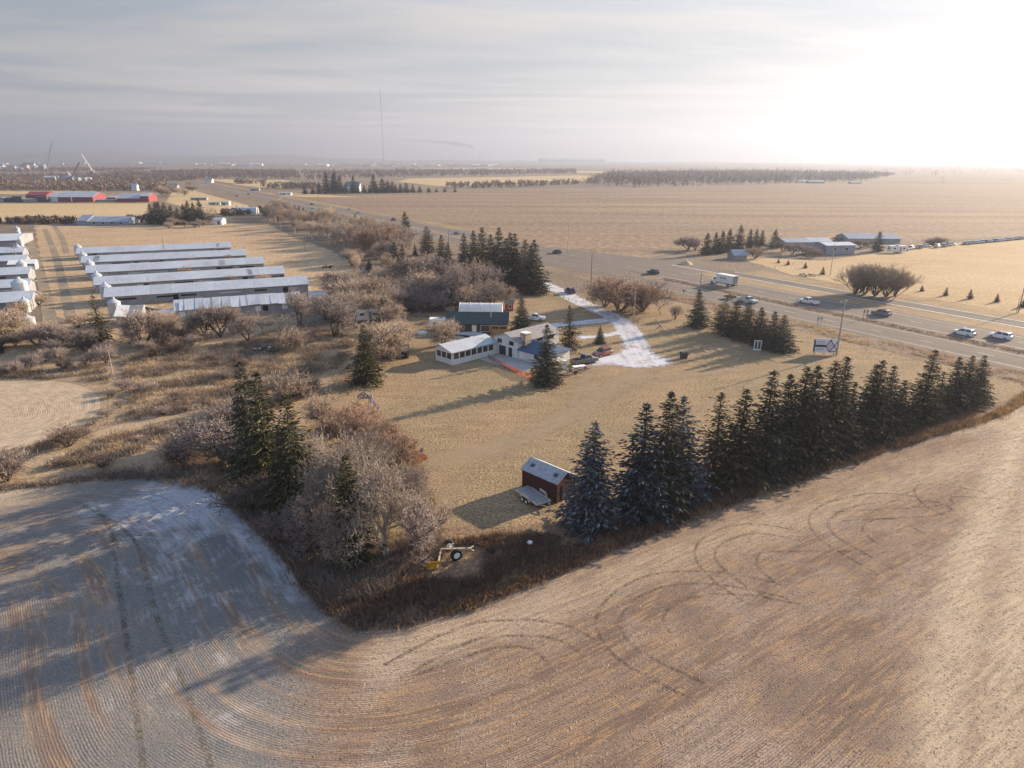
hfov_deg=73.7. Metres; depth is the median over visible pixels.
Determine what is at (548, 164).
woods
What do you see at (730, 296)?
car trailer
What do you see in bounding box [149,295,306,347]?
barnyard weeds
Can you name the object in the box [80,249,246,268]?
poultry barn
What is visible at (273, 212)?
bare tree
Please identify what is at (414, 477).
bare tree
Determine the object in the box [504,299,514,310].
garden shed
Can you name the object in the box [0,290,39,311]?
poultry barn
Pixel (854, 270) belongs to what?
bare shrub
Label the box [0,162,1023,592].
ground
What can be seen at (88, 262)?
feed bin
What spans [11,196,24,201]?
storage container
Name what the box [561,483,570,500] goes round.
door
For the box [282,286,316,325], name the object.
bare tree
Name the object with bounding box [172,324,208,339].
bare shrub
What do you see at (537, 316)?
pickup truck
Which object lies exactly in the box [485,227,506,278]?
spruce tree
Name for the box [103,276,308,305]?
poultry barn
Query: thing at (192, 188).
bare tree
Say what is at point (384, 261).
bare tree
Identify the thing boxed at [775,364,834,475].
spruce tree
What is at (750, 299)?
pickup truck
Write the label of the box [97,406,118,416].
bare shrub
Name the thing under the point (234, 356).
bare shrub
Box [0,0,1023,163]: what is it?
sky
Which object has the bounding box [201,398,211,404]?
bare shrub
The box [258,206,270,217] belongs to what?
bare tree
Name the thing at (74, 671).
stubble field
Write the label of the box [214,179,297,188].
field
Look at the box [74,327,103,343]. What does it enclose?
bare tree
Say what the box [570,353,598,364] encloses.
pickup truck
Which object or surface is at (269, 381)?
bare shrub
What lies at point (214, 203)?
trailer home
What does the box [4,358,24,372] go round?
bare tree
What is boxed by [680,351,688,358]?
storage bin
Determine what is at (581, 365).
flat cart
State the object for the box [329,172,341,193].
spruce tree
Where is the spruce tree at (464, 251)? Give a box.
[455,233,471,268]
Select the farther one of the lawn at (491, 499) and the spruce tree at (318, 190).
the spruce tree at (318, 190)
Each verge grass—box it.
[0,469,448,639]
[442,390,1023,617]
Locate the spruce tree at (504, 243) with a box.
[493,238,511,283]
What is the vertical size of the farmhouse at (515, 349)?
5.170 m
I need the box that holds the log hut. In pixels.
[810,247,825,254]
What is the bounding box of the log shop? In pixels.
[445,312,509,335]
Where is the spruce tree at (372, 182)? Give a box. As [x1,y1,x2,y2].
[369,174,380,192]
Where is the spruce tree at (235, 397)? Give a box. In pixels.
[225,388,246,463]
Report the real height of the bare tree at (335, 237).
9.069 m
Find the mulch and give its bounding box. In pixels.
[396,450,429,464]
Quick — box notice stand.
[753,340,761,350]
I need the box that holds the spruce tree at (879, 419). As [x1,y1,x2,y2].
[854,360,905,450]
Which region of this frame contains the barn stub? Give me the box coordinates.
[7,259,38,268]
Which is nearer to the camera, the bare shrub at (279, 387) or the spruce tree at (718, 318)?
the bare shrub at (279, 387)
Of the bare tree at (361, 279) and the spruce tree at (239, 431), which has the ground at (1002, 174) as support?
the bare tree at (361, 279)
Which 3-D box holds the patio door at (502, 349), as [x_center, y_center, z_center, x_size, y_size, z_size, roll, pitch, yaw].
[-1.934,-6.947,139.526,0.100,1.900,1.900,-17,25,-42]
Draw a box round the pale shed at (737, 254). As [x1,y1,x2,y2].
[726,249,748,259]
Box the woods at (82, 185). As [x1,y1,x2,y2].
[0,178,167,190]
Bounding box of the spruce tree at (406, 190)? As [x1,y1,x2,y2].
[400,183,409,192]
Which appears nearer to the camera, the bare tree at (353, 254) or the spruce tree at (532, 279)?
the spruce tree at (532, 279)
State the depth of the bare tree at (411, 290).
179.41 m
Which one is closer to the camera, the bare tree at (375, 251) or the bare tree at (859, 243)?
the bare tree at (375, 251)
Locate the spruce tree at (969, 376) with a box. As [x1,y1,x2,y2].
[949,355,989,411]
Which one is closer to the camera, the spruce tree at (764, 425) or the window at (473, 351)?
the spruce tree at (764, 425)
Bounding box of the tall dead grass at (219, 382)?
[0,327,353,492]
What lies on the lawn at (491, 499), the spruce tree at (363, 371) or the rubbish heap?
the spruce tree at (363, 371)
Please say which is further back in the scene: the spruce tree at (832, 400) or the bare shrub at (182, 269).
the bare shrub at (182, 269)
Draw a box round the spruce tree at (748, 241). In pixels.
[745,230,756,247]
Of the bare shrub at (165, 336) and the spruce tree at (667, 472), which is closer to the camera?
the spruce tree at (667, 472)
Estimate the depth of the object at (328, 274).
203.39 m
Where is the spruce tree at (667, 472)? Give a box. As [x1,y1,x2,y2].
[626,391,706,530]
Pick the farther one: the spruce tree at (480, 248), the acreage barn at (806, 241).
the acreage barn at (806, 241)
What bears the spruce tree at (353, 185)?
on the ground at (1002, 174)
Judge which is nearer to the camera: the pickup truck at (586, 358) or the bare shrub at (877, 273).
the pickup truck at (586, 358)
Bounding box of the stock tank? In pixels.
[418,330,426,334]
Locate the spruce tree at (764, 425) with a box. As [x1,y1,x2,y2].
[743,370,805,488]
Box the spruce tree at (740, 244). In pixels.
[732,225,751,248]
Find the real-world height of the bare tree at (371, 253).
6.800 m
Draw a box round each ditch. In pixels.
[150,175,491,255]
[192,179,534,243]
[539,266,1023,383]
[745,271,1023,320]
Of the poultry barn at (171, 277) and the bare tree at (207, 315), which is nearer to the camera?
the bare tree at (207, 315)
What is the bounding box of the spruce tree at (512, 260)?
[501,233,522,288]
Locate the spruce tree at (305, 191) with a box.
[301,186,308,193]
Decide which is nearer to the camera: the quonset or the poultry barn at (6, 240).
the poultry barn at (6, 240)
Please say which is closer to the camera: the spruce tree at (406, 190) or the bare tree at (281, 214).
the bare tree at (281, 214)
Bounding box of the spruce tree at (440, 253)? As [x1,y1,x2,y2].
[432,235,453,266]
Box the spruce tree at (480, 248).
[468,227,492,268]
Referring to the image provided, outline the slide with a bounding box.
[369,395,379,408]
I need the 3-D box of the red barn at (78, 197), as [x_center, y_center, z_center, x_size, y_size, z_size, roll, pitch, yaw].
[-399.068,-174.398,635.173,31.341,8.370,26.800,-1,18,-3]
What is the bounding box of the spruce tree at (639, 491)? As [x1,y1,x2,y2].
[603,402,682,528]
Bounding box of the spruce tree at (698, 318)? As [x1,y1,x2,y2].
[680,289,711,329]
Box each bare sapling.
[250,309,269,334]
[269,313,292,330]
[648,295,672,314]
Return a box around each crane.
[43,141,53,171]
[68,162,81,174]
[81,154,94,172]
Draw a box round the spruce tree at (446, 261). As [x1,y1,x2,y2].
[443,242,455,271]
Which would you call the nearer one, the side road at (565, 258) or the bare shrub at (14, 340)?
the bare shrub at (14, 340)
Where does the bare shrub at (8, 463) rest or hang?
on the scrubland
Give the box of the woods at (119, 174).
[0,165,209,181]
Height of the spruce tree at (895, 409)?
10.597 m
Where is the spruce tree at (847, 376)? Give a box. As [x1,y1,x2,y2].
[824,356,868,457]
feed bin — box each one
[10,276,28,290]
[15,259,26,266]
[16,238,23,245]
[18,296,31,312]
[23,314,35,326]
[73,243,81,255]
[78,251,87,264]
[84,259,94,274]
[91,271,101,287]
[99,282,110,299]
[107,297,120,317]
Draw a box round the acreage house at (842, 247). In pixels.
[813,242,856,254]
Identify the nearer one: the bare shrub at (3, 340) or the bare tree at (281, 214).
the bare shrub at (3, 340)
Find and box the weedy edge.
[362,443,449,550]
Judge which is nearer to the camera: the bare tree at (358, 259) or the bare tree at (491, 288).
the bare tree at (491, 288)
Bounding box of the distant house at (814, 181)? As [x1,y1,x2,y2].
[806,180,824,182]
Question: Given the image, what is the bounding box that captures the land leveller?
[427,539,473,569]
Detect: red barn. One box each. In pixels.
[25,192,52,197]
[49,192,63,201]
[58,192,106,201]
[116,193,141,201]
[140,193,157,201]
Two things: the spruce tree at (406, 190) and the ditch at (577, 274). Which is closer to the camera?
the ditch at (577, 274)
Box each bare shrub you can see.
[0,336,12,347]
[0,442,42,481]
[2,332,24,346]
[6,299,30,311]
[10,323,33,335]
[28,321,63,330]
[32,332,67,350]
[34,292,51,304]
[34,348,52,361]
[37,421,99,451]
[39,337,66,348]
[40,343,62,355]
[48,345,67,359]
[52,455,79,466]
[53,356,75,370]
[60,328,77,346]
[61,310,91,327]
[63,334,97,353]
[84,448,117,471]
[88,344,118,362]
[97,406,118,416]
[103,388,119,397]
[107,378,136,389]
[109,399,127,408]
[118,328,143,339]
[130,407,140,413]
[132,433,147,440]
[138,381,160,390]
[139,341,163,357]
[147,424,198,459]
[150,328,182,345]
[153,406,173,415]
[161,339,189,353]
[161,424,175,430]
[162,446,201,460]
[163,221,174,228]
[166,326,181,334]
[167,336,184,344]
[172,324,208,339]
[177,266,192,271]
[177,406,189,412]
[197,471,287,519]
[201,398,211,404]
[203,352,218,359]
[209,369,232,379]
[226,352,243,362]
[232,358,252,366]
[237,508,304,550]
[252,274,271,278]
[257,366,317,402]
[257,374,286,390]
[271,325,312,350]
[302,377,323,392]
[670,304,686,318]
[744,246,768,258]
[805,248,824,256]
[831,267,872,293]
[839,263,889,294]
[842,263,870,291]
[857,262,911,295]
[872,264,923,296]
[889,269,924,295]
[921,238,939,245]
[927,236,951,243]
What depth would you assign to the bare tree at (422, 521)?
66.90 m
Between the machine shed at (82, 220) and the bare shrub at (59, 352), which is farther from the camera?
the machine shed at (82, 220)
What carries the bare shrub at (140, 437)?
on the scrubland
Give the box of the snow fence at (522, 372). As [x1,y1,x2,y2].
[488,354,534,377]
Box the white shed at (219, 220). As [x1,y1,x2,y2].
[213,217,225,224]
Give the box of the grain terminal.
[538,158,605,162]
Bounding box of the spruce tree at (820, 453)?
[788,365,838,473]
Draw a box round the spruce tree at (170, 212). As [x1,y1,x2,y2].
[165,205,173,221]
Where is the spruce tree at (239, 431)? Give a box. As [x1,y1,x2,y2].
[219,360,274,489]
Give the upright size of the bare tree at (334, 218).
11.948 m
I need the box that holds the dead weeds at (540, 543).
[281,409,999,632]
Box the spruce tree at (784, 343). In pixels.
[763,315,802,353]
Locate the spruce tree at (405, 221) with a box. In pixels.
[400,211,412,227]
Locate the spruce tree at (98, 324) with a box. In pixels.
[84,295,119,343]
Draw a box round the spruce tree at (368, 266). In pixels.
[363,259,372,272]
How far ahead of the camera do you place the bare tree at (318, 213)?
386.14 m
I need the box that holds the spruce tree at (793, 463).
[757,374,817,482]
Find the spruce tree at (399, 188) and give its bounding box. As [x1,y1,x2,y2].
[397,185,403,192]
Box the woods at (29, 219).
[0,205,265,223]
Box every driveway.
[510,317,616,330]
[545,282,648,349]
[577,330,627,338]
[582,322,671,367]
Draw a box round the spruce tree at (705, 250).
[698,232,715,254]
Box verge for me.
[275,404,998,629]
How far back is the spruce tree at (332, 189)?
787.31 m
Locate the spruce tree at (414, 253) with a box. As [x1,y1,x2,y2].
[412,243,418,255]
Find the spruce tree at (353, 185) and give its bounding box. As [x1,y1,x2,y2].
[349,177,356,192]
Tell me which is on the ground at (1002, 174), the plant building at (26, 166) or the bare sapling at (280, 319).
the plant building at (26, 166)
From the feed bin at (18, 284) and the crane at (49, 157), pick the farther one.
the crane at (49, 157)
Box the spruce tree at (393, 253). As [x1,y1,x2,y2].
[386,242,402,275]
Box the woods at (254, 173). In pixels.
[151,167,576,180]
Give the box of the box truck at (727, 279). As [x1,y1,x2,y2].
[710,273,737,286]
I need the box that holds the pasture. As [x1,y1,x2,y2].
[34,223,359,348]
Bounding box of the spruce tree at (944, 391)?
[931,372,955,420]
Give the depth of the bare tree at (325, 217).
367.09 m
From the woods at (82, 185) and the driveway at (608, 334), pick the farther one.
the woods at (82, 185)
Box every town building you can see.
[249,163,262,165]
[315,164,329,165]
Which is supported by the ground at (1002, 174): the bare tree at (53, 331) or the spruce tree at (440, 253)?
the spruce tree at (440, 253)
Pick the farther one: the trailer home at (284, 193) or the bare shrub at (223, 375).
the trailer home at (284, 193)
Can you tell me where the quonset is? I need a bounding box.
[233,207,258,213]
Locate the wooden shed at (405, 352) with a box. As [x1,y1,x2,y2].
[396,344,409,358]
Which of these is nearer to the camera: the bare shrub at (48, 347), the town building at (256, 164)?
the bare shrub at (48, 347)
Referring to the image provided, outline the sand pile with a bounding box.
[680,260,692,264]
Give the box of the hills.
[0,151,867,164]
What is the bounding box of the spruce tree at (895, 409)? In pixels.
[881,366,914,440]
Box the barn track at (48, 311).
[0,218,262,327]
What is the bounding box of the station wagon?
[870,308,891,316]
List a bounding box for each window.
[453,352,458,359]
[459,351,464,357]
[465,349,470,356]
[471,348,476,354]
[477,347,481,353]
[480,325,489,331]
[483,345,487,351]
[488,344,492,350]
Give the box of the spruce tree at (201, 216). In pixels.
[193,200,211,222]
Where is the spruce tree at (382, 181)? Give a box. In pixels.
[377,178,386,192]
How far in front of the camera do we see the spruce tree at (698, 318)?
162.11 m
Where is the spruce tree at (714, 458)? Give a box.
[687,392,749,494]
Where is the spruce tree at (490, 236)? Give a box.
[476,234,497,265]
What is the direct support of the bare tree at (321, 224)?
on the ground at (1002, 174)
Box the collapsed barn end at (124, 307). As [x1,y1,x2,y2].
[114,305,171,325]
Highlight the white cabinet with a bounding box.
[562,360,566,369]
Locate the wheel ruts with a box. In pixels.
[83,506,213,767]
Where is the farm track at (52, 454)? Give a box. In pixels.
[17,345,234,478]
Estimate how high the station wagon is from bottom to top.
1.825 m
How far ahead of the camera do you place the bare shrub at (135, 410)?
106.67 m
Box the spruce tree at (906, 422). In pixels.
[892,380,921,435]
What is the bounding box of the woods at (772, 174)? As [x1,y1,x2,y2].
[580,166,1021,186]
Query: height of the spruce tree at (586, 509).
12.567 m
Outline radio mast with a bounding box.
[365,93,400,161]
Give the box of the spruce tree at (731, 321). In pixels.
[719,300,744,338]
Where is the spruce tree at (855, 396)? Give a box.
[837,382,878,451]
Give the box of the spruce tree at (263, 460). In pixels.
[227,370,284,498]
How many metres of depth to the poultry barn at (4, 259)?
249.87 m
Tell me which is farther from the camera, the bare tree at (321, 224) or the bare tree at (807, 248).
the bare tree at (321, 224)
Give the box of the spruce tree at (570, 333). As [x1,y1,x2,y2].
[555,305,581,353]
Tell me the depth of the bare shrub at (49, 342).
138.99 m
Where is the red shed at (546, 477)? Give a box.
[520,457,575,503]
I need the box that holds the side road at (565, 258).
[516,244,724,273]
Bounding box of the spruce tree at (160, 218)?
[151,201,166,224]
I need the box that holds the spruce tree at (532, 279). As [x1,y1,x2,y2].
[515,239,551,295]
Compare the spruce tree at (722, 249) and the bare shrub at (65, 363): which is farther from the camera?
the spruce tree at (722, 249)
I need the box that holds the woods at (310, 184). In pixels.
[234,178,578,188]
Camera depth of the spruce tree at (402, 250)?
233.21 m
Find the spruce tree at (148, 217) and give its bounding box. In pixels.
[143,204,154,223]
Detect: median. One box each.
[183,180,527,251]
[645,275,1023,353]
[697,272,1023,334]
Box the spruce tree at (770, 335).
[753,311,786,351]
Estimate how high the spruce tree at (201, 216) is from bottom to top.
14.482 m
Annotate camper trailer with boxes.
[355,307,378,321]
[429,317,445,329]
[887,245,907,252]
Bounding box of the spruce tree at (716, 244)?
[709,232,725,252]
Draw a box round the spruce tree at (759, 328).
[741,308,773,346]
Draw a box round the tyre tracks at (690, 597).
[385,484,996,692]
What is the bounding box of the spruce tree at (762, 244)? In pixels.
[758,230,766,246]
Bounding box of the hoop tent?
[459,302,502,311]
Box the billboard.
[812,338,837,354]
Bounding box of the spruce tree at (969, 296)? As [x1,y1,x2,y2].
[966,289,973,298]
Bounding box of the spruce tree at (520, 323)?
[509,297,535,330]
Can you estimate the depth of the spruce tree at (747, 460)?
81.70 m
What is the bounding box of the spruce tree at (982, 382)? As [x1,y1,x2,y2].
[969,355,995,406]
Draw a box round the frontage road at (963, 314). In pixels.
[712,270,1023,327]
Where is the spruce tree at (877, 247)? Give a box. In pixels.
[866,231,886,251]
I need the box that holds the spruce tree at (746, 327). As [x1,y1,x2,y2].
[727,302,757,341]
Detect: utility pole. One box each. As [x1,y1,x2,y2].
[633,289,635,322]
[836,299,847,354]
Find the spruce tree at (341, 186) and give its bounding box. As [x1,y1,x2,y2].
[336,175,346,193]
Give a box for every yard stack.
[44,176,56,181]
[62,176,73,180]
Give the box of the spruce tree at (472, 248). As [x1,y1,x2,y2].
[461,231,479,267]
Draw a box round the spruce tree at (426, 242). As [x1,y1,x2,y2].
[417,227,437,254]
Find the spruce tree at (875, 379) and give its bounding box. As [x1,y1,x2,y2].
[852,364,887,446]
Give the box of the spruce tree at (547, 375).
[527,324,569,390]
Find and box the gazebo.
[358,391,370,408]
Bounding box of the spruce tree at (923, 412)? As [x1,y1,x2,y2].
[904,349,948,427]
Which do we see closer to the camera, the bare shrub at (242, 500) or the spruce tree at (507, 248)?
the bare shrub at (242, 500)
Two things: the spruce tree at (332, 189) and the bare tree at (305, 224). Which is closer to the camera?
the bare tree at (305, 224)
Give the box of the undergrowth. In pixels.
[219,492,458,608]
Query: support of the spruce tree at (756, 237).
on the ground at (1002, 174)
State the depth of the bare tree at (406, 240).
278.76 m
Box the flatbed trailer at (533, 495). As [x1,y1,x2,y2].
[515,486,550,509]
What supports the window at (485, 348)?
in the farmhouse at (515, 349)
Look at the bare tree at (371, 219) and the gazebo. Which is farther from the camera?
the bare tree at (371, 219)
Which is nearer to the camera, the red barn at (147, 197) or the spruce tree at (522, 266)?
the spruce tree at (522, 266)
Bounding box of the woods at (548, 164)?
[7,162,1021,167]
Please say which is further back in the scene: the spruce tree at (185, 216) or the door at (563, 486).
the spruce tree at (185, 216)
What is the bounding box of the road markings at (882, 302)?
[675,265,1023,327]
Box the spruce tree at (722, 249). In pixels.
[714,230,729,253]
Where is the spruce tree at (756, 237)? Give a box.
[750,228,760,246]
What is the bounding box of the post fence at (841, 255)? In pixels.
[778,245,947,265]
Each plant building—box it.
[20,164,29,168]
[23,162,35,166]
[38,164,45,168]
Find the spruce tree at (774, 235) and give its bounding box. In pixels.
[765,229,782,247]
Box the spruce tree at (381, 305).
[373,298,390,324]
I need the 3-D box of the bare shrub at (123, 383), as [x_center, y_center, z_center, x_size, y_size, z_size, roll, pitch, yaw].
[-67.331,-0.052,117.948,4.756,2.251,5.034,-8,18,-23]
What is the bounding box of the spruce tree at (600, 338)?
[592,326,606,344]
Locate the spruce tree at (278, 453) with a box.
[260,425,300,508]
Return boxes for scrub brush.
[0,356,115,383]
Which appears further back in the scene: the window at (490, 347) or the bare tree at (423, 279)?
the bare tree at (423, 279)
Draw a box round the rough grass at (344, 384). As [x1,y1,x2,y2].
[321,314,428,400]
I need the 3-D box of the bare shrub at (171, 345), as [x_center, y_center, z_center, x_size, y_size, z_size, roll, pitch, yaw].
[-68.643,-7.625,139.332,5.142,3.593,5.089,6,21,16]
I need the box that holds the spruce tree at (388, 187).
[382,181,393,192]
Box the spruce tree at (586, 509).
[545,421,627,545]
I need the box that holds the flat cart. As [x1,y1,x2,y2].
[573,364,586,367]
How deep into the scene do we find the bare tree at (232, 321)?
154.21 m
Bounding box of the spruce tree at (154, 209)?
[151,202,160,220]
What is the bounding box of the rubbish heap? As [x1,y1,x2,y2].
[252,344,287,352]
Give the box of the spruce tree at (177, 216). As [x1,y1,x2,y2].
[173,209,181,224]
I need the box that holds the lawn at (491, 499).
[297,287,1023,541]
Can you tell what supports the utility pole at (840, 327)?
on the lawn at (491, 499)
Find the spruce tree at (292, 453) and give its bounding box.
[260,392,341,522]
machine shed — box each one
[76,215,95,224]
[87,216,140,224]
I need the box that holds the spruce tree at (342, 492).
[318,454,387,581]
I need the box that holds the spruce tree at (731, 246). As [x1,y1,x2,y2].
[724,229,738,250]
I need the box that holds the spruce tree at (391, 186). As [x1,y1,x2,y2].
[389,181,396,192]
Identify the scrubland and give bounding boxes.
[0,314,408,502]
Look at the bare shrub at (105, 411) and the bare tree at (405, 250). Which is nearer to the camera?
the bare shrub at (105, 411)
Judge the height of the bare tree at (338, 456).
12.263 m
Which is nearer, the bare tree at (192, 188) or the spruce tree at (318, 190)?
the spruce tree at (318, 190)
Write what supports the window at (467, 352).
in the farmhouse at (515, 349)
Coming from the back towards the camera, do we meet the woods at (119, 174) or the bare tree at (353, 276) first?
the woods at (119, 174)
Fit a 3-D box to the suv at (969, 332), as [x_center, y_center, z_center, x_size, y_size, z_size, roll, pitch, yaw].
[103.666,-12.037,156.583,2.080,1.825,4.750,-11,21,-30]
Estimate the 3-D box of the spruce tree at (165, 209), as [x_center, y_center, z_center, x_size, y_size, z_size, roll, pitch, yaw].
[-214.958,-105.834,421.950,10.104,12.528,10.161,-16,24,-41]
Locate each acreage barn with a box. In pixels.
[774,238,812,246]
[807,238,832,245]
[835,233,900,242]
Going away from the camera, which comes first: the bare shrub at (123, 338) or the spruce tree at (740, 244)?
the bare shrub at (123, 338)
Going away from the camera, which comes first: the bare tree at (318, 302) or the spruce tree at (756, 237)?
the bare tree at (318, 302)
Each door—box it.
[81,197,87,201]
[125,199,135,201]
[401,352,406,358]
[499,345,505,354]
[508,347,511,356]
[520,351,523,359]
[552,352,564,361]
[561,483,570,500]
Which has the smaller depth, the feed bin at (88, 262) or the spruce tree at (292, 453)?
the spruce tree at (292, 453)
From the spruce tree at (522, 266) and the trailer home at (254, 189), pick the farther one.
the trailer home at (254, 189)
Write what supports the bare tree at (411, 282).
on the ground at (1002, 174)
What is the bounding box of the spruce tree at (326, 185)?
[320,172,332,193]
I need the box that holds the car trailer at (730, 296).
[724,294,736,298]
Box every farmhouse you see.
[167,184,179,190]
[204,178,213,182]
[345,182,360,190]
[433,323,572,371]
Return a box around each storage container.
[4,197,12,201]
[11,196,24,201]
[22,198,37,201]
[37,196,49,201]
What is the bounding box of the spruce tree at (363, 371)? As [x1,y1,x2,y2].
[342,324,386,388]
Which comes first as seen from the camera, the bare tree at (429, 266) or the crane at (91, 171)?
the bare tree at (429, 266)
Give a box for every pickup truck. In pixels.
[522,313,545,321]
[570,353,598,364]
[737,296,757,303]
[798,297,819,304]
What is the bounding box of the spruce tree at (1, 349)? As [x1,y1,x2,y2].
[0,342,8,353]
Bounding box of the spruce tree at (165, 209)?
[161,204,173,218]
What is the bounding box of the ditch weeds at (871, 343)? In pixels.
[663,291,1023,381]
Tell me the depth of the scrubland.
119.20 m
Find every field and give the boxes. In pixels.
[0,190,94,193]
[0,203,149,220]
[0,381,100,449]
[0,405,1023,767]
[166,190,250,213]
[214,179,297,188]
[282,193,349,196]
[305,184,1023,257]
[397,175,593,186]
[415,168,529,170]
[565,171,625,172]
[745,239,1023,313]
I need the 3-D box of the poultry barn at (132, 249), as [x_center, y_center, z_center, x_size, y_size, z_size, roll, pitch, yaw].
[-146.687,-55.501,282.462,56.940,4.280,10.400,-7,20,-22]
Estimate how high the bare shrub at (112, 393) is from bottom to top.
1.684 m
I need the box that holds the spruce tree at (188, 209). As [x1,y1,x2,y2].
[182,200,193,221]
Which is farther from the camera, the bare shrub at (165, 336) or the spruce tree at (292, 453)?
the bare shrub at (165, 336)
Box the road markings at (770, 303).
[180,181,1023,367]
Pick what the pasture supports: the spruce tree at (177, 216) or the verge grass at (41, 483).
the spruce tree at (177, 216)
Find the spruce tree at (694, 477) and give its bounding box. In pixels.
[663,395,719,511]
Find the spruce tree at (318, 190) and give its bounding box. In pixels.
[314,183,322,193]
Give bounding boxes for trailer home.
[190,197,208,199]
[208,202,220,204]
[220,201,230,204]
[250,188,259,190]
[278,192,291,194]
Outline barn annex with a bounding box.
[306,290,326,299]
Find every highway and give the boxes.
[169,178,1023,370]
[185,180,1023,350]
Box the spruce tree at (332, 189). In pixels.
[328,174,338,193]
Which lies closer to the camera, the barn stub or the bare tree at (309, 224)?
the barn stub
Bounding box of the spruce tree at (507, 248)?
[496,232,516,287]
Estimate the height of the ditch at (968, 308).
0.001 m
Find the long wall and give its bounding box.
[96,199,116,201]
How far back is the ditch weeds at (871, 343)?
150.89 m
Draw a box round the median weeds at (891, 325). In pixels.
[662,278,1023,353]
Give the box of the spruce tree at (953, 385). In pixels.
[934,356,974,416]
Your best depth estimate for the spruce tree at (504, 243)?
215.74 m
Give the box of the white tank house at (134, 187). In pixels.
[131,184,139,190]
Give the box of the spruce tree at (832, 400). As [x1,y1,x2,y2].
[809,360,866,464]
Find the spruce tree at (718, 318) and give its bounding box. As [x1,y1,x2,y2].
[707,300,733,332]
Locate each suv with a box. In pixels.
[552,249,561,253]
[564,287,574,293]
[591,345,612,357]
[647,269,658,274]
[951,327,976,336]
[987,330,1013,339]
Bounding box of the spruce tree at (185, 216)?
[180,204,189,222]
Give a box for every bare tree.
[0,303,33,337]
[4,320,52,345]
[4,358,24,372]
[5,319,31,334]
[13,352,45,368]
[24,322,76,346]
[68,328,85,343]
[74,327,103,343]
[75,352,99,365]
[90,339,116,355]
[110,305,175,343]
[125,337,145,344]
[131,339,156,353]
[142,330,161,341]
[147,309,182,331]
[153,186,166,194]
[157,188,172,195]
[166,217,175,222]
[170,415,265,473]
[172,395,268,439]
[174,187,182,196]
[178,310,215,337]
[179,219,187,226]
[183,299,241,337]
[184,334,203,347]
[186,186,198,190]
[186,222,199,227]
[191,420,234,465]
[195,218,204,225]
[205,213,219,220]
[225,311,259,340]
[226,306,240,332]
[227,275,240,279]
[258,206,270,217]
[264,205,277,223]
[269,201,282,217]
[270,206,285,218]
[274,209,286,228]
[276,491,343,561]
[277,492,346,566]
[281,448,345,532]
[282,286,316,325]
[283,424,337,494]
[286,209,298,227]
[286,213,298,230]
[291,219,298,232]
[296,389,341,424]
[296,426,391,529]
[299,212,310,229]
[303,221,311,237]
[306,222,317,238]
[306,292,329,319]
[307,289,364,337]
[308,502,354,566]
[310,388,386,444]
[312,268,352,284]
[315,209,328,221]
[315,218,331,224]
[315,221,326,239]
[316,274,352,294]
[319,215,334,223]
[319,221,340,244]
[320,209,333,219]
[322,206,339,215]
[323,439,422,563]
[324,288,375,320]
[327,275,368,297]
[329,228,345,246]
[330,215,346,223]
[332,220,345,242]
[332,420,403,497]
[334,211,348,221]
[335,228,346,248]
[338,221,352,244]
[338,247,364,265]
[340,220,413,255]
[341,288,373,301]
[343,270,372,282]
[343,413,408,445]
[345,250,365,273]
[348,218,366,225]
[349,255,361,274]
[351,221,363,242]
[351,316,422,359]
[353,274,370,285]
[354,271,399,297]
[354,325,376,340]
[355,401,382,422]
[359,292,399,317]
[361,217,377,230]
[363,215,376,226]
[363,246,378,260]
[365,265,393,283]
[369,284,407,304]
[370,230,387,243]
[370,243,379,262]
[371,233,412,261]
[374,218,393,228]
[374,427,424,461]
[375,287,416,310]
[376,255,397,269]
[376,299,406,322]
[378,250,410,264]
[378,315,417,343]
[380,268,403,282]
[382,247,458,285]
[382,275,427,292]
[388,457,439,512]
[390,222,407,232]
[393,271,414,282]
[393,282,429,309]
[395,246,410,255]
[396,487,455,564]
[401,228,413,237]
[401,234,415,249]
[403,267,440,298]
[412,288,451,311]
[421,276,481,308]
[423,316,462,345]
[424,261,473,305]
[424,277,445,290]
[425,289,450,309]
[434,256,495,301]
[446,306,454,311]
[449,284,483,304]
[453,260,510,300]
[470,280,494,302]
[475,277,509,302]
[495,282,519,300]
[580,269,657,314]
[582,278,617,306]
[622,277,684,313]
[672,236,697,249]
[685,238,700,250]
[771,240,789,251]
[782,241,805,254]
[797,245,810,254]
[831,237,843,241]
[850,239,870,247]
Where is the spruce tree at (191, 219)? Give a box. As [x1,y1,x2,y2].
[189,203,199,221]
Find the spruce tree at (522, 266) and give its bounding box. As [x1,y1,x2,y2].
[507,239,536,291]
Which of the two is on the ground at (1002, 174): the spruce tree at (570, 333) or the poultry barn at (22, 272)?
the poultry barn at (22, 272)
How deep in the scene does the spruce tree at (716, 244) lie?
291.77 m
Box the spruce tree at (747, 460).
[701,387,776,496]
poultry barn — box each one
[0,233,33,246]
[0,246,28,254]
[0,254,30,266]
[0,266,35,279]
[0,278,35,291]
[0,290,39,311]
[75,242,231,259]
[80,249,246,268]
[85,257,264,279]
[93,266,285,292]
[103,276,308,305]
[170,291,300,320]
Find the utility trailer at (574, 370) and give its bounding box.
[567,367,590,374]
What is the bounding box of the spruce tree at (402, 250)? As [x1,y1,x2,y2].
[398,244,408,273]

